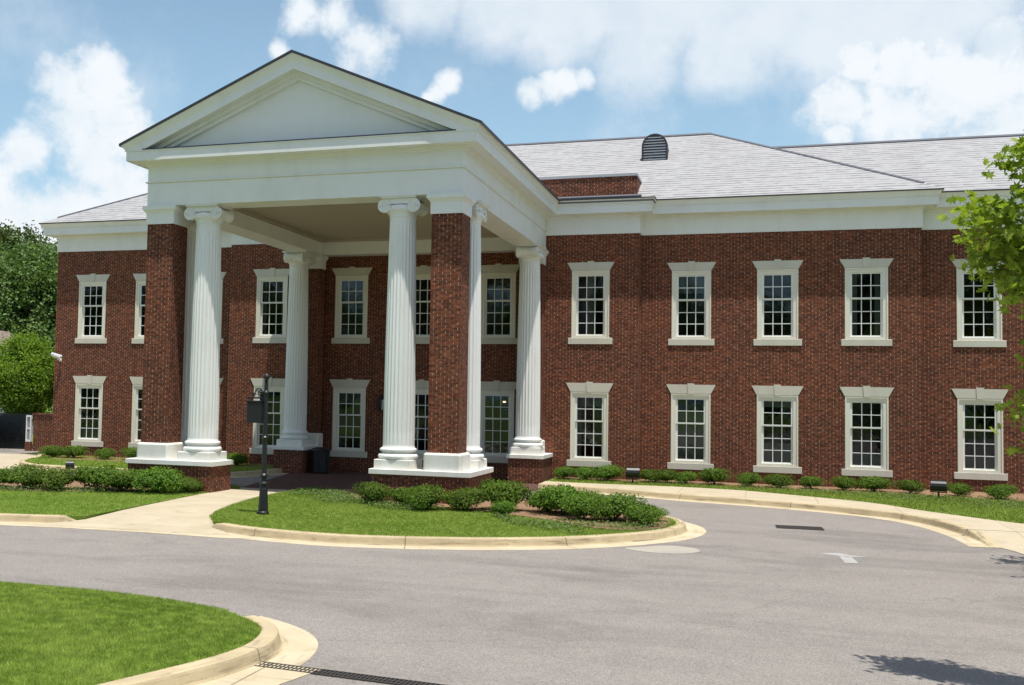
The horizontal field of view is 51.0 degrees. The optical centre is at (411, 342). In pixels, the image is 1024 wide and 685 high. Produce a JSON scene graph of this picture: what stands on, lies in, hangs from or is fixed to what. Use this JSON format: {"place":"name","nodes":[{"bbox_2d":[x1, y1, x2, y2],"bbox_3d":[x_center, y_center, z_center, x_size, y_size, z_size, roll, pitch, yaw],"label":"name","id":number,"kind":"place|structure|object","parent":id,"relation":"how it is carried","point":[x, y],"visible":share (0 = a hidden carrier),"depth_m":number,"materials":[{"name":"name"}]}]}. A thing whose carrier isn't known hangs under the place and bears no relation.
{"place":"outdoors","nodes":[
{"label":"outdoors","id":0,"kind":"place"},
{"bbox_2d":[0,453,38,468],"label":"service walk","id":1,"kind":"structure","parent":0,"point":[8,460],"depth_m":40.91,"materials":[{"name":"concrete"}]},
{"bbox_2d":[24,415,32,450],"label":"white gate post","id":2,"kind":"object","parent":1,"relation":"on","point":[28,437],"visible":0.92,"depth_m":46.36,"materials":[{"name":"paint"}]},
{"bbox_2d":[21,405,52,453],"bbox_3d":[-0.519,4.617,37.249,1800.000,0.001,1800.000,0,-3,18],"label":"ground","id":3,"kind":"structure","parent":0,"point":[32,436],"depth_m":53.24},
{"bbox_2d":[0,326,54,424],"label":"young tree","id":4,"kind":"object","parent":3,"relation":"on","point":[31,357],"visible":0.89,"depth_m":48.38,"materials":[{"name":"green plant"}]},
{"bbox_2d":[0,234,57,412],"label":"woodland tree","id":5,"kind":"object","parent":3,"relation":"on","point":[39,276],"visible":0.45,"depth_m":68.28,"materials":[{"name":"green plant"}]},
{"bbox_2d":[0,219,57,340],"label":"woodland tree","id":6,"kind":"object","parent":3,"relation":"on","point":[5,234],"visible":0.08,"depth_m":73.91,"materials":[{"name":"green plant"}]},
{"bbox_2d":[32,413,52,452],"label":"brick wall","id":7,"kind":"structure","parent":3,"relation":"on","point":[42,430],"depth_m":46.18,"materials":[{"name":"red brick"}]},
{"bbox_2d":[39,49,1023,503],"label":"brick building","id":8,"kind":"structure","parent":3,"relation":"on","point":[333,251],"depth_m":33.62,"materials":[{"name":"red brick"}]},
{"bbox_2d":[71,375,106,446],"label":"window","id":9,"kind":"structure","parent":8,"relation":"in","point":[89,396],"depth_m":41.38,"materials":[{"name":"stone"}]},
{"bbox_2d":[75,273,109,342],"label":"window","id":10,"kind":"structure","parent":8,"relation":"in","point":[92,295],"depth_m":41.59,"materials":[{"name":"wood"}]},
{"bbox_2d":[128,377,142,447],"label":"window","id":11,"kind":"structure","parent":8,"relation":"in","point":[137,382],"depth_m":40.69,"materials":[{"name":"wood"}]},
{"bbox_2d":[131,274,145,343],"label":"window","id":12,"kind":"structure","parent":8,"relation":"in","point":[138,338],"depth_m":40.89,"materials":[{"name":"wood"}]},
{"bbox_2d":[220,272,226,343],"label":"window","id":13,"kind":"structure","parent":8,"relation":"in","point":[222,273],"depth_m":39.75,"materials":[{"name":"stone"}]},
{"bbox_2d":[249,377,284,453],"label":"window","id":14,"kind":"structure","parent":8,"relation":"in","point":[276,395],"depth_m":38.33,"materials":[{"name":"wood"}]},
{"bbox_2d":[252,268,289,342],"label":"window","id":15,"kind":"structure","parent":8,"relation":"in","point":[272,290],"depth_m":38.56,"materials":[{"name":"glass"}]},
{"bbox_2d":[329,378,369,457],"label":"window","id":16,"kind":"structure","parent":8,"relation":"in","point":[349,395],"depth_m":37.56,"materials":[{"name":"wood"}]},
{"bbox_2d":[331,267,372,343],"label":"window","id":17,"kind":"structure","parent":8,"relation":"in","point":[351,291],"depth_m":37.76,"materials":[{"name":"glass"}]},
{"bbox_2d":[415,379,428,459],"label":"window","id":18,"kind":"structure","parent":8,"relation":"in","point":[421,386],"depth_m":36.73,"materials":[{"name":"stone"}]},
{"bbox_2d":[416,265,430,343],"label":"window","id":19,"kind":"structure","parent":8,"relation":"in","point":[423,272],"depth_m":36.94,"materials":[{"name":"glass"}]},
{"bbox_2d":[480,380,515,462],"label":"window","id":20,"kind":"structure","parent":8,"relation":"in","point":[496,404],"depth_m":35.89,"materials":[{"name":"stone"}]},
{"bbox_2d":[481,264,519,343],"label":"window","id":21,"kind":"structure","parent":8,"relation":"in","point":[498,287],"depth_m":36.09,"materials":[{"name":"glass"}]},
{"bbox_2d":[566,382,612,466],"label":"window","id":22,"kind":"structure","parent":8,"relation":"in","point":[589,400],"depth_m":34.76,"materials":[{"name":"stone"}]},
{"bbox_2d":[568,261,613,343],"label":"window","id":23,"kind":"structure","parent":8,"relation":"in","point":[590,288],"depth_m":34.97,"materials":[{"name":"stone"}]},
{"bbox_2d":[666,383,715,469],"bbox_3d":[8.978,2.701,34.297,1.548,2.762,0.190,0,-3,18],"label":"window","id":24,"kind":"structure","parent":8,"relation":"in","point":[691,409],"depth_m":34.30,"materials":[{"name":"white paint"}]},
{"bbox_2d":[667,261,715,344],"bbox_3d":[9.055,-1.270,34.499,1.548,2.729,0.190,0,-3,18],"label":"window","id":25,"kind":"structure","parent":8,"relation":"in","point":[691,289],"depth_m":34.50,"materials":[{"name":"white paint"}]},
{"bbox_2d":[752,259,802,345],"bbox_3d":[11.563,-1.263,33.675,1.548,2.729,0.190,0,-3,18],"label":"window","id":26,"kind":"structure","parent":8,"relation":"in","point":[777,288],"depth_m":33.68,"materials":[{"name":"glass"}]},
{"bbox_2d":[752,385,803,473],"bbox_3d":[11.487,2.707,33.473,1.548,2.762,0.190,0,-3,18],"label":"window","id":27,"kind":"structure","parent":8,"relation":"in","point":[777,414],"depth_m":33.47,"materials":[{"name":"stone"}]},
{"bbox_2d":[839,257,893,345],"bbox_3d":[14.023,-1.257,32.867,1.548,2.729,0.190,0,-3,18],"label":"window","id":28,"kind":"structure","parent":8,"relation":"in","point":[866,288],"depth_m":32.86,"materials":[{"name":"stone"}]},
{"bbox_2d":[840,386,893,476],"bbox_3d":[13.947,2.714,32.665,1.548,2.762,0.190,0,-3,18],"label":"window","id":29,"kind":"structure","parent":8,"relation":"in","point":[866,415],"depth_m":32.66,"materials":[{"name":"wood"}]},
{"bbox_2d":[951,257,1006,346],"bbox_3d":[17.219,-1.222,32.343,1.548,2.729,0.190,0,-3,18],"label":"window","id":30,"kind":"structure","parent":8,"relation":"in","point":[979,322],"depth_m":32.37,"materials":[{"name":"glass"}]},
{"bbox_2d":[952,388,1008,480],"bbox_3d":[17.143,2.748,32.141,1.548,2.762,0.190,0,-3,18],"label":"window","id":31,"kind":"structure","parent":8,"relation":"in","point":[980,449],"depth_m":32.14,"materials":[{"name":"stone"}]},
{"bbox_2d":[935,136,1023,456],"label":"oak tree","id":32,"kind":"object","parent":3,"relation":"on","point":[1004,212],"visible":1,"depth_m":10.13,"materials":[{"name":"green plant"}]},
{"bbox_2d":[0,475,241,519],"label":"lawn","id":33,"kind":"structure","parent":0,"point":[80,517],"depth_m":23.85,"materials":[{"name":"green plant"}]},
{"bbox_2d":[0,481,238,491],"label":"mulch","id":34,"kind":"object","parent":33,"relation":"on","point":[73,483],"visible":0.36,"depth_m":27.37,"materials":[{"name":"brown soil"}]},
{"bbox_2d":[1,463,49,487],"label":"shrub","id":35,"kind":"object","parent":34,"relation":"on","point":[19,475],"visible":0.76,"depth_m":27.04,"materials":[{"name":"green plant"}]},
{"bbox_2d":[27,466,84,489],"bbox_3d":[-9.070,3.445,27.132,1.392,0.598,1.408,-1,-4,34],"label":"shrub","id":36,"kind":"object","parent":34,"relation":"on","point":[54,478],"visible":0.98,"depth_m":26.77,"materials":[{"name":"green plant"}]},
{"bbox_2d":[0,485,189,493],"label":"ground cover","id":37,"kind":"object","parent":34,"relation":"on","point":[73,490],"visible":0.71,"depth_m":26.65,"materials":[{"name":"green plant"}]},
{"bbox_2d":[69,464,121,488],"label":"shrub","id":38,"kind":"object","parent":34,"relation":"on","point":[87,477],"visible":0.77,"depth_m":27.02,"materials":[{"name":"green plant"}]},
{"bbox_2d":[91,468,150,490],"bbox_3d":[-7.292,3.467,26.980,1.655,0.610,1.227,2,-3,-18],"label":"shrub","id":39,"kind":"object","parent":34,"relation":"on","point":[120,481],"visible":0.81,"depth_m":26.69,"materials":[{"name":"green plant"}]},
{"bbox_2d":[129,465,184,491],"bbox_3d":[-6.457,3.435,26.845,1.445,0.692,1.530,2,-3,-8],"label":"shrub","id":40,"kind":"object","parent":33,"relation":"on","point":[157,479],"visible":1,"depth_m":26.50,"materials":[{"name":"green plant"}]},
{"bbox_2d":[169,476,204,490],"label":"shrub","id":41,"kind":"object","parent":33,"relation":"on","point":[190,484],"visible":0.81,"depth_m":26.89,"materials":[{"name":"green plant"}]},
{"bbox_2d":[0,522,255,538],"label":"walk apron","id":42,"kind":"object","parent":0,"point":[142,531],"visible":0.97,"depth_m":20.39,"materials":[{"name":"concrete"}]},
{"bbox_2d":[0,580,263,684],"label":"lawn","id":43,"kind":"structure","parent":0,"point":[173,657],"depth_m":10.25,"materials":[{"name":"green plant"}]},
{"bbox_2d":[24,454,273,471],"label":"wing lawn","id":44,"kind":"structure","parent":0,"point":[99,462],"depth_m":37.40,"materials":[{"name":"green plant"}]},
{"bbox_2d":[53,456,272,467],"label":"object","id":45,"kind":"object","parent":44,"relation":"on","point":[125,458],"visible":0.2,"depth_m":39.10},
{"bbox_2d":[37,445,63,456],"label":"shrub","id":46,"kind":"object","parent":45,"relation":"on","point":[54,450],"visible":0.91,"depth_m":39.87,"materials":[{"name":"green plant"}]},
{"bbox_2d":[62,445,89,457],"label":"shrub","id":47,"kind":"object","parent":45,"relation":"on","point":[73,451],"visible":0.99,"depth_m":39.67,"materials":[{"name":"green plant"}]},
{"bbox_2d":[93,448,116,458],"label":"shrub","id":48,"kind":"object","parent":45,"relation":"on","point":[106,453],"visible":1,"depth_m":39.29,"materials":[{"name":"green plant"}]},
{"bbox_2d":[120,446,136,457],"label":"shrub","id":49,"kind":"object","parent":45,"relation":"on","point":[130,453],"visible":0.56,"depth_m":38.88,"materials":[{"name":"green plant"}]},
{"bbox_2d":[227,452,250,465],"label":"shrub","id":50,"kind":"object","parent":45,"relation":"on","point":[238,458],"visible":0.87,"depth_m":37.28,"materials":[{"name":"green plant"}]},
{"bbox_2d":[26,487,287,534],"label":"front walk","id":51,"kind":"structure","parent":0,"point":[189,514],"depth_m":22.12,"materials":[{"name":"concrete"}]},
{"bbox_2d":[210,662,321,684],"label":"concrete apron","id":52,"kind":"object","parent":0,"point":[255,675],"visible":0.71,"depth_m":10.06,"materials":[{"name":"beige concrete"}]},
{"bbox_2d":[242,471,541,491],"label":"porch floor","id":53,"kind":"structure","parent":0,"point":[335,479],"depth_m":33.08,"materials":[{"name":"grey concrete"}]},
{"bbox_2d":[311,447,329,473],"bbox_3d":[-3.126,4.013,36.294,0.680,0.880,0.680,0,-3,18],"label":"litter bin","id":54,"kind":"object","parent":53,"relation":"on","point":[320,458],"visible":1,"depth_m":36.04,"materials":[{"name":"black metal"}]},
{"bbox_2d":[208,488,679,537],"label":"island lawn","id":55,"kind":"structure","parent":0,"point":[329,503],"depth_m":21.52,"materials":[{"name":"green plant"}]},
{"bbox_2d":[245,373,269,514],"bbox_3d":[-3.262,2.146,22.585,0.570,2.980,0.260,0,-3,18],"label":"sign post","id":56,"kind":"object","parent":55,"relation":"on","point":[257,411],"visible":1,"depth_m":22.52,"materials":[{"name":"black metal"}]},
{"bbox_2d":[288,485,444,510],"bbox_3d":[-1.525,3.763,25.856,1.746,0.155,5.767,3,-3,-33],"label":"ground cover","id":57,"kind":"object","parent":55,"relation":"on","point":[340,494],"visible":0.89,"depth_m":25.58,"materials":[{"name":"green plant"}]},
{"bbox_2d":[352,481,391,500],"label":"shrub","id":58,"kind":"object","parent":55,"relation":"on","point":[375,491],"visible":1,"depth_m":24.97,"materials":[{"name":"green plant"}]},
{"bbox_2d":[387,486,418,504],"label":"shrub","id":59,"kind":"object","parent":55,"relation":"on","point":[397,494],"visible":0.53,"depth_m":24.56,"materials":[{"name":"green plant"}]},
{"bbox_2d":[403,483,447,509],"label":"shrub","id":60,"kind":"object","parent":55,"relation":"on","point":[425,496],"visible":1,"depth_m":23.73,"materials":[{"name":"green plant"}]},
{"bbox_2d":[444,487,488,509],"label":"shrub","id":61,"kind":"object","parent":55,"relation":"on","point":[464,498],"visible":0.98,"depth_m":23.81,"materials":[{"name":"green plant"}]},
{"bbox_2d":[326,489,669,530],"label":"island mulch","id":62,"kind":"object","parent":55,"relation":"on","point":[523,510],"visible":0.3,"depth_m":23.15,"materials":[{"name":"brown soil"}]},
{"bbox_2d":[475,479,532,506],"bbox_3d":[2.050,3.438,24.085,1.384,0.737,1.227,-2,-4,42],"label":"shrub","id":63,"kind":"object","parent":62,"relation":"on","point":[501,491],"visible":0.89,"depth_m":23.82,"materials":[{"name":"green plant"}]},
{"bbox_2d":[522,488,560,511],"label":"shrub","id":64,"kind":"object","parent":62,"relation":"on","point":[530,501],"visible":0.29,"depth_m":23.71,"materials":[{"name":"green plant"}]},
{"bbox_2d":[530,483,589,514],"bbox_3d":[3.307,3.455,23.462,1.211,0.686,1.333,0,-3,28],"label":"shrub","id":65,"kind":"object","parent":62,"relation":"on","point":[561,491],"visible":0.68,"depth_m":23.26,"materials":[{"name":"green plant"}]},
{"bbox_2d":[556,491,601,519],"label":"shrub","id":66,"kind":"object","parent":62,"relation":"on","point":[577,505],"visible":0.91,"depth_m":22.33,"materials":[{"name":"green plant"}]},
{"bbox_2d":[583,492,649,520],"bbox_3d":[4.279,3.451,22.458,1.174,0.628,1.488,-1,-4,41],"label":"shrub","id":67,"kind":"object","parent":62,"relation":"on","point":[610,507],"visible":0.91,"depth_m":22.17,"materials":[{"name":"green plant"}]},
{"bbox_2d":[619,504,661,524],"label":"shrub","id":68,"kind":"object","parent":62,"relation":"on","point":[647,514],"visible":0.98,"depth_m":21.59,"materials":[{"name":"green plant"}]},
{"bbox_2d":[489,499,517,515],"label":"shrub","id":69,"kind":"object","parent":55,"relation":"on","point":[501,507],"visible":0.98,"depth_m":22.81,"materials":[{"name":"green plant"}]},
{"bbox_2d":[495,512,668,533],"bbox_3d":[3.210,3.629,21.424,3.704,0.153,2.572,0,-3,18],"label":"ground cover","id":70,"kind":"object","parent":55,"relation":"on","point":[538,521],"visible":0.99,"depth_m":21.27,"materials":[{"name":"green plant"}]},
{"bbox_2d":[0,445,1023,684],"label":"road","id":71,"kind":"structure","parent":0,"point":[747,595],"depth_m":14.39,"materials":[{"name":"grey asphalt"}]},
{"bbox_2d":[0,413,31,448],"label":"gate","id":72,"kind":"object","parent":71,"relation":"on","point":[12,431],"visible":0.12,"depth_m":47.86,"materials":[{"name":"black metal"}]},
{"bbox_2d":[0,513,74,522],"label":"kerb","id":73,"kind":"structure","parent":71,"relation":"on","point":[28,518],"depth_m":21.41,"materials":[{"name":"concrete"}]},
{"bbox_2d":[18,454,282,476],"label":"kerb","id":74,"kind":"structure","parent":71,"relation":"on","point":[255,472],"depth_m":35.48,"materials":[{"name":"concrete"}]},
{"bbox_2d":[98,615,283,684],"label":"kerb","id":75,"kind":"structure","parent":71,"relation":"on","point":[267,645],"depth_m":10.07,"materials":[{"name":"concrete"}]},
{"bbox_2d":[202,616,317,684],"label":"gutter","id":76,"kind":"object","parent":71,"relation":"on","point":[300,647],"visible":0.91,"depth_m":11.37,"materials":[{"name":"concrete"}]},
{"bbox_2d":[254,661,444,684],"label":"trench drain","id":77,"kind":"object","parent":71,"relation":"on","point":[360,677],"visible":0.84,"depth_m":10.14,"materials":[{"name":"metal"}]},
{"bbox_2d":[211,488,687,546],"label":"kerb","id":78,"kind":"structure","parent":71,"relation":"on","point":[680,528],"depth_m":19.45,"materials":[{"name":"concrete"}]},
{"bbox_2d":[227,522,705,549],"bbox_3d":[0.924,3.877,23.187,10.549,0.004,9.723,0,-3,18],"label":"gutter","id":79,"kind":"object","parent":71,"relation":"on","point":[694,531],"visible":0.61,"depth_m":19.29,"materials":[{"name":"concrete"}]},
{"bbox_2d":[624,546,699,553],"bbox_3d":[4.597,3.745,19.224,1.298,0.006,0.973,3,-3,-26],"label":"concrete patch","id":80,"kind":"object","parent":71,"relation":"on","point":[671,549],"visible":1,"depth_m":19.22,"materials":[{"name":"grey concrete"}]},
{"bbox_2d":[538,483,1001,547],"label":"kerb","id":81,"kind":"structure","parent":71,"relation":"on","point":[982,538],"depth_m":26.99,"materials":[{"name":"concrete"}]},
{"bbox_2d":[591,493,987,546],"bbox_3d":[8.517,4.210,26.860,3.194,0.004,13.636,3,-3,-33],"label":"gutter","id":82,"kind":"object","parent":71,"relation":"on","point":[968,541],"visible":0.77,"depth_m":24.87,"materials":[{"name":"concrete"}]},
{"bbox_2d":[775,525,823,530],"bbox_3d":[8.391,4.017,23.052,0.968,0.032,0.560,0,-3,15],"label":"drain grate","id":83,"kind":"object","parent":71,"relation":"on","point":[799,527],"visible":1,"depth_m":23.04,"materials":[{"name":"metal"}]},
{"bbox_2d":[822,553,863,562],"bbox_3d":[7.729,3.775,18.645,0.759,0.001,1.212,1,-3,0],"label":"road arrow","id":84,"kind":"object","parent":71,"relation":"on","point":[845,558],"visible":1,"depth_m":18.81,"materials":[{"name":"paint"}]},
{"bbox_2d":[0,0,1023,251],"label":"sky","id":85,"kind":"structure","parent":0,"point":[79,79],"materials":[{"name":"blue"}]},
{"bbox_2d":[542,481,1023,535],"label":"side walk","id":86,"kind":"structure","parent":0,"point":[978,523],"depth_m":28.09,"materials":[{"name":"concrete"}]},
{"bbox_2d":[548,475,1023,523],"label":"side lawn","id":87,"kind":"structure","parent":0,"point":[555,478],"depth_m":28.32,"materials":[{"name":"green plant"}]},
{"bbox_2d":[553,466,574,477],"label":"shrub","id":88,"kind":"object","parent":87,"relation":"on","point":[561,472],"visible":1,"depth_m":33.91,"materials":[{"name":"green plant"}]},
{"bbox_2d":[572,465,598,478],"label":"shrub","id":89,"kind":"object","parent":87,"relation":"on","point":[585,472],"visible":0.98,"depth_m":33.81,"materials":[{"name":"green plant"}]},
{"bbox_2d":[626,467,639,482],"bbox_3d":[6.851,4.120,33.039,0.429,0.488,0.364,1,-3,8],"label":"uplight","id":90,"kind":"object","parent":87,"relation":"on","point":[632,472],"visible":0.98,"depth_m":32.91,"materials":[{"name":"black metal"}]},
{"bbox_2d":[557,477,1023,500],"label":"side mulch","id":91,"kind":"object","parent":87,"relation":"on","point":[984,495],"visible":0.46,"depth_m":31.96,"materials":[{"name":"brown soil"}]},
{"bbox_2d":[590,464,625,479],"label":"shrub","id":92,"kind":"object","parent":91,"relation":"on","point":[609,471],"visible":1,"depth_m":33.61,"materials":[{"name":"green plant"}]},
{"bbox_2d":[640,469,661,481],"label":"shrub","id":93,"kind":"object","parent":91,"relation":"on","point":[646,474],"visible":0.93,"depth_m":33.37,"materials":[{"name":"green plant"}]},
{"bbox_2d":[652,468,677,482],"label":"shrub","id":94,"kind":"object","parent":91,"relation":"on","point":[667,474],"visible":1,"depth_m":33.20,"materials":[{"name":"green plant"}]},
{"bbox_2d":[672,471,699,482],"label":"shrub","id":95,"kind":"object","parent":91,"relation":"on","point":[686,476],"visible":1,"depth_m":33.06,"materials":[{"name":"green plant"}]},
{"bbox_2d":[697,467,733,483],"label":"shrub","id":96,"kind":"object","parent":91,"relation":"on","point":[717,474],"visible":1,"depth_m":32.77,"materials":[{"name":"green plant"}]},
{"bbox_2d":[735,472,761,485],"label":"shrub","id":97,"kind":"object","parent":91,"relation":"on","point":[747,478],"visible":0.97,"depth_m":32.38,"materials":[{"name":"green plant"}]},
{"bbox_2d":[761,473,795,487],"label":"shrub","id":98,"kind":"object","parent":91,"relation":"on","point":[775,480],"visible":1,"depth_m":32.06,"materials":[{"name":"green plant"}]},
{"bbox_2d":[797,475,826,488],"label":"shrub","id":99,"kind":"object","parent":91,"relation":"on","point":[810,481],"visible":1,"depth_m":31.86,"materials":[{"name":"green plant"}]},
{"bbox_2d":[829,475,858,489],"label":"shrub","id":100,"kind":"object","parent":91,"relation":"on","point":[844,483],"visible":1,"depth_m":31.49,"materials":[{"name":"green plant"}]},
{"bbox_2d":[854,476,894,490],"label":"shrub","id":101,"kind":"object","parent":91,"relation":"on","point":[871,483],"visible":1,"depth_m":31.30,"materials":[{"name":"green plant"}]},
{"bbox_2d":[891,479,925,492],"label":"shrub","id":102,"kind":"object","parent":91,"relation":"on","point":[911,485],"visible":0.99,"depth_m":30.86,"materials":[{"name":"green plant"}]},
{"bbox_2d":[946,482,973,495],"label":"shrub","id":103,"kind":"object","parent":91,"relation":"on","point":[957,489],"visible":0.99,"depth_m":30.30,"materials":[{"name":"green plant"}]},
{"bbox_2d":[982,484,1019,498],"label":"shrub","id":104,"kind":"object","parent":91,"relation":"on","point":[998,490],"visible":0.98,"depth_m":29.55,"materials":[{"name":"green plant"}]},
{"bbox_2d":[930,480,946,496],"bbox_3d":[14.748,4.107,29.814,0.429,0.488,0.364,0,-3,26],"label":"uplight","id":105,"kind":"object","parent":87,"relation":"on","point":[937,486],"visible":0.97,"depth_m":29.70,"materials":[{"name":"black metal"}]},
{"bbox_2d":[961,528,1023,553],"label":"walk ramp","id":106,"kind":"structure","parent":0,"point":[1012,540],"depth_m":21.24,"materials":[{"name":"concrete"}]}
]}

